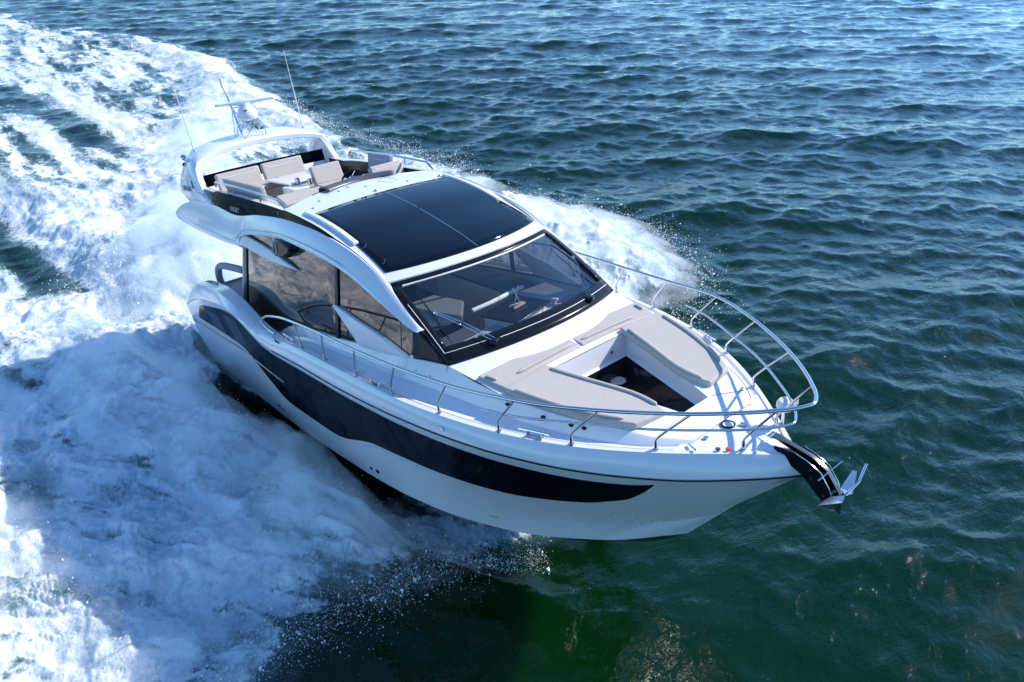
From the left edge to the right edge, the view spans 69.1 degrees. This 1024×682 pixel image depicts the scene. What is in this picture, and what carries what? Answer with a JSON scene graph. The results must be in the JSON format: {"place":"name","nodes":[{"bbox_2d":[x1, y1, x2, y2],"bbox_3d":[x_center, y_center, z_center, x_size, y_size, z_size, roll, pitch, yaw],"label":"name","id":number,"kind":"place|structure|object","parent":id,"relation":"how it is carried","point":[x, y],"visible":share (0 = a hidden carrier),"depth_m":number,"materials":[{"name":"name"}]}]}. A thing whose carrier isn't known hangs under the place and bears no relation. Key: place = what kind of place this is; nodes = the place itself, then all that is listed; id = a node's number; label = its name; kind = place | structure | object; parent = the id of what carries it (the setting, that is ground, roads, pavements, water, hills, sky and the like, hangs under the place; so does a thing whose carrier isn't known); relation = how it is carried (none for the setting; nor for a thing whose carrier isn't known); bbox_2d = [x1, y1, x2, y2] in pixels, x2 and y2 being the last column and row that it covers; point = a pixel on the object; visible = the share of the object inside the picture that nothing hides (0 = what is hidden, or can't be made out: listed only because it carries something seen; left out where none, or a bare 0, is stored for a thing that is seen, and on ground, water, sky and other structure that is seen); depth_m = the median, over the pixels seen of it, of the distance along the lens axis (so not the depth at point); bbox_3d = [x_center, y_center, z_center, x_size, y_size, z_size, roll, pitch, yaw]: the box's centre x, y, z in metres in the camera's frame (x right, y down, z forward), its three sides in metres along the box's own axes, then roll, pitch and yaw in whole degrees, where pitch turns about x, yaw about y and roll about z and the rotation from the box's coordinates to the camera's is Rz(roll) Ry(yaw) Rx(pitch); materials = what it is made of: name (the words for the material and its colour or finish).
{"place":"outdoors","nodes":[
{"label":"outdoors","id":0,"kind":"place"},
{"bbox_2d":[0,0,1023,681],"bbox_3d":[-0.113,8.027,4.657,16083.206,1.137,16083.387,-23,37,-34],"label":"sea","id":1,"kind":"structure","parent":0,"point":[840,182],"depth_m":22.70,"materials":[{"name":"liquid"}]},
{"bbox_2d":[8,120,253,364],"bbox_3d":[-8.515,-4.423,23.858,13.304,2.653,18.428,-3,30,-5],"label":"stern spray","id":2,"kind":"object","parent":1,"relation":"on","point":[142,255],"visible":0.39,"depth_m":21.19,"materials":[{"name":"white liquid"}]},
{"bbox_2d":[0,327,550,681],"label":"starboard spray","id":3,"kind":"object","parent":1,"relation":"on","point":[352,581],"visible":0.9,"depth_m":11.43,"materials":[{"name":"white liquid"}]},
{"bbox_2d":[0,13,685,681],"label":"wake foam","id":4,"kind":"object","parent":1,"relation":"on","point":[110,93],"visible":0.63,"depth_m":14.67,"materials":[{"name":"liquid"}]},
{"bbox_2d":[167,50,842,590],"bbox_3d":[-1.820,-1.206,13.087,4.919,7.210,15.954,-24,31,-33],"label":"motor yacht","id":5,"kind":"object","parent":1,"relation":"on","point":[361,314],"visible":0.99,"depth_m":10.68,"materials":[{"name":"white gelcoat fiberglass"},{"name":"tinted glass"},{"name":"taupe upholstery"}]},
{"bbox_2d":[199,305,299,409],"bbox_3d":[-5.446,0.010,14.670,0.240,1.509,4.576,-24,31,-33],"label":"quarter window","id":6,"kind":"structure","parent":5,"relation":"in","point":[264,357],"depth_m":13.70,"materials":[{"name":"black glass"}]},
{"bbox_2d":[248,235,335,336],"bbox_3d":[-3.936,-0.953,12.886,0.209,2.227,3.582,-24,38,-35],"label":"side window","id":7,"kind":"structure","parent":5,"relation":"in","point":[305,296],"depth_m":12.66,"materials":[{"name":"clear glass"}]},
{"bbox_2d":[272,354,409,459],"bbox_3d":[-2.791,1.145,11.852,0.402,1.310,3.579,-24,31,-33],"label":"hull window","id":8,"kind":"structure","parent":5,"relation":"in","point":[337,413],"depth_m":11.65,"materials":[{"name":"black glass"}]},
{"bbox_2d":[339,269,412,355],"bbox_3d":[-1.995,-0.298,10.870,0.150,1.325,1.924,-26,39,-37],"label":"side window","id":9,"kind":"structure","parent":5,"relation":"in","point":[353,298],"depth_m":10.88,"materials":[{"name":"clear glass"}]},
{"bbox_2d":[401,283,416,291],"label":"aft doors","id":10,"kind":"structure","parent":5,"relation":"in","point":[407,288],"depth_m":16.71,"materials":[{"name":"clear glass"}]},
{"bbox_2d":[479,253,510,268],"bbox_3d":[-1.191,-2.174,14.876,0.306,1.960,3.842,-24,31,-33],"label":"side window","id":11,"kind":"structure","parent":5,"relation":"in","point":[503,261],"depth_m":13.99,"materials":[{"name":"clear glass"}]},
{"bbox_2d":[508,286,525,309],"bbox_3d":[0.074,-0.684,11.392,0.261,0.317,0.152,-24,31,-33],"label":"dash ornament","id":12,"kind":"object","parent":5,"relation":"on","point":[518,304],"visible":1,"depth_m":11.42,"materials":[{"name":"beige leather"}]},
{"bbox_2d":[385,418,653,502],"bbox_3d":[-0.116,1.714,9.498,3.915,1.314,0.466,17,34,26],"label":"hull window","id":13,"kind":"structure","parent":5,"relation":"in","point":[434,455],"depth_m":9.46,"materials":[{"name":"black glass"}]},
{"bbox_2d":[512,235,581,284],"bbox_3d":[0.528,-1.452,12.690,0.211,1.317,1.926,-20,36,-30],"label":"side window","id":14,"kind":"structure","parent":5,"relation":"in","point":[540,248],"depth_m":12.53,"materials":[{"name":"clear glass"}]},
{"bbox_2d":[766,431,867,514],"bbox_3d":[3.248,1.376,7.905,0.733,0.604,0.952,-9,31,-14],"label":"anchor","id":15,"kind":"object","parent":5,"relation":"hanging from","point":[837,501],"visible":1,"depth_m":7.67,"materials":[{"name":"silver metal"}]},
{"bbox_2d":[274,96,743,332],"bbox_3d":[-2.519,-7.446,29.775,7.583,1.520,32.292,-18,35,-28],"label":"port spray","id":16,"kind":"object","parent":1,"relation":"on","point":[451,164],"visible":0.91,"depth_m":25.10,"materials":[{"name":"white liquid"}]}
]}

